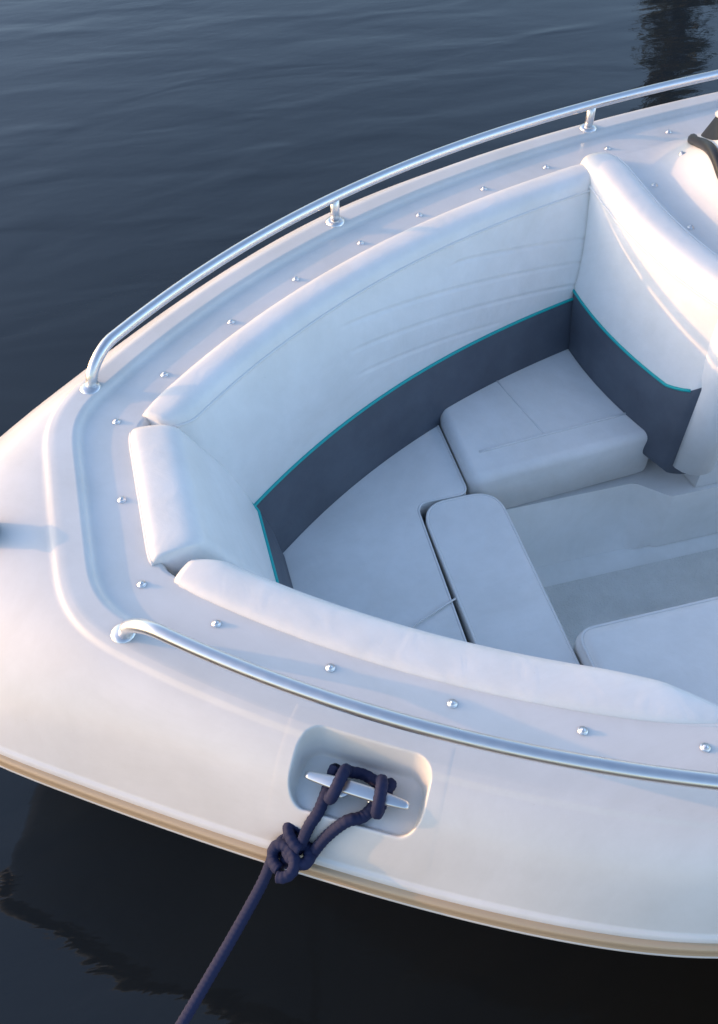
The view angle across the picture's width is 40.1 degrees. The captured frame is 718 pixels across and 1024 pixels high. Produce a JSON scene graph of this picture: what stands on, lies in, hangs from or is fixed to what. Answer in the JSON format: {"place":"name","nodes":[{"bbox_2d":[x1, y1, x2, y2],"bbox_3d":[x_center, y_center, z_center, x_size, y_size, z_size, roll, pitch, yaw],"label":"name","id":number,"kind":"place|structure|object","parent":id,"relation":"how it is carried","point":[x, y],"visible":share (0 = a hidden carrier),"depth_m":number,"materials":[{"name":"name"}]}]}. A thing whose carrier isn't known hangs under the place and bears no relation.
{"place":"outdoors","nodes":[
{"label":"outdoors","id":0,"kind":"place"},
{"bbox_2d":[0,0,717,1023],"bbox_3d":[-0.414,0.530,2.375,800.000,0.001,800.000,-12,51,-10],"label":"water","id":1,"kind":"structure","parent":0,"point":[150,150],"depth_m":3.73,"materials":[{"name":"blue liquid"}]},
{"bbox_2d":[0,92,717,943],"bbox_3d":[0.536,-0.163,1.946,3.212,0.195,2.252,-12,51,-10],"label":"deck boat","id":2,"kind":"object","parent":1,"relation":"on","point":[140,720],"visible":0.9,"depth_m":1.49,"materials":[{"name":"white plastic"}]},
{"bbox_2d":[0,754,717,958],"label":"rub rail","id":3,"kind":"object","parent":2,"relation":"attached to","point":[489,918],"visible":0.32,"depth_m":1.44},
{"bbox_3d":[0.556,0.203,2.391,3.192,0.976,2.196,-12,51,-10],"label":"boat","id":4,"kind":"object","parent":1,"relation":"on","visible":0},
{"bbox_2d":[304,771,409,809],"bbox_3d":[-0.002,0.404,1.426,0.158,0.045,0.032,15,52,12],"label":"cleat","id":5,"kind":"object","parent":4,"relation":"attached to","point":[358,790],"visible":0.69,"depth_m":1.41,"materials":[{"name":"silver metal"}]},
{"bbox_2d":[175,763,396,1023],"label":"dock line","id":6,"kind":"object","parent":5,"relation":"attached to","point":[288,847],"visible":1,"depth_m":1.43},
{"bbox_2d":[80,70,717,393],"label":"bow rail","id":7,"kind":"object","parent":4,"relation":"on","point":[106,344],"visible":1,"depth_m":2.20,"materials":[{"name":"silver metal"}]},
{"bbox_2d":[112,130,710,752],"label":"cover snaps","id":8,"kind":"object","parent":4,"relation":"on","point":[582,730],"visible":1,"depth_m":1.59,"materials":[{"name":"silver metal"}]},
{"bbox_2d":[111,618,717,790],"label":"bow rail","id":9,"kind":"object","parent":4,"relation":"on","point":[125,631],"visible":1,"depth_m":1.34,"materials":[{"name":"silver metal"}]},
{"bbox_2d":[506,458,717,648],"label":"floor","id":10,"kind":"structure","parent":4,"relation":"in","point":[614,549],"depth_m":2.51,"materials":[{"name":"white plastic"}]},
{"bbox_2d":[129,425,292,588],"bbox_3d":[-0.259,0.088,1.909,0.266,0.478,0.316,-12,51,-10],"label":"bow backrest cushion","id":11,"kind":"object","parent":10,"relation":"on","point":[194,502],"visible":0.75,"depth_m":1.75,"materials":[{"name":"white leather"}]},
{"bbox_2d":[283,349,717,704],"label":"seat cushions","id":12,"kind":"object","parent":10,"relation":"on","point":[420,533],"visible":0.42,"depth_m":2.21,"materials":[{"name":"white leather"}]},
{"bbox_2d":[142,164,589,552],"bbox_3d":[0.101,-0.351,2.283,1.305,0.478,0.286,-34,58,-25],"label":"backrest","id":13,"kind":"object","parent":12,"relation":"on","point":[297,413],"visible":0.88,"depth_m":2.21,"materials":[{"name":"white leather"}]},
{"bbox_2d":[174,559,717,726],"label":"backrest","id":14,"kind":"object","parent":12,"relation":"on","point":[389,644],"visible":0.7,"depth_m":1.50,"materials":[{"name":"white leather"}]},
{"bbox_2d":[618,110,717,487],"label":"console","id":15,"kind":"object","parent":10,"relation":"on","point":[678,178],"visible":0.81,"depth_m":2.33,"materials":[{"name":"white plastic"}]},
{"bbox_2d":[568,152,717,475],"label":"seat backrest","id":16,"kind":"object","parent":15,"relation":"attached to","point":[643,344],"visible":0.8,"depth_m":2.27,"materials":[{"name":"white leather"}]}
]}

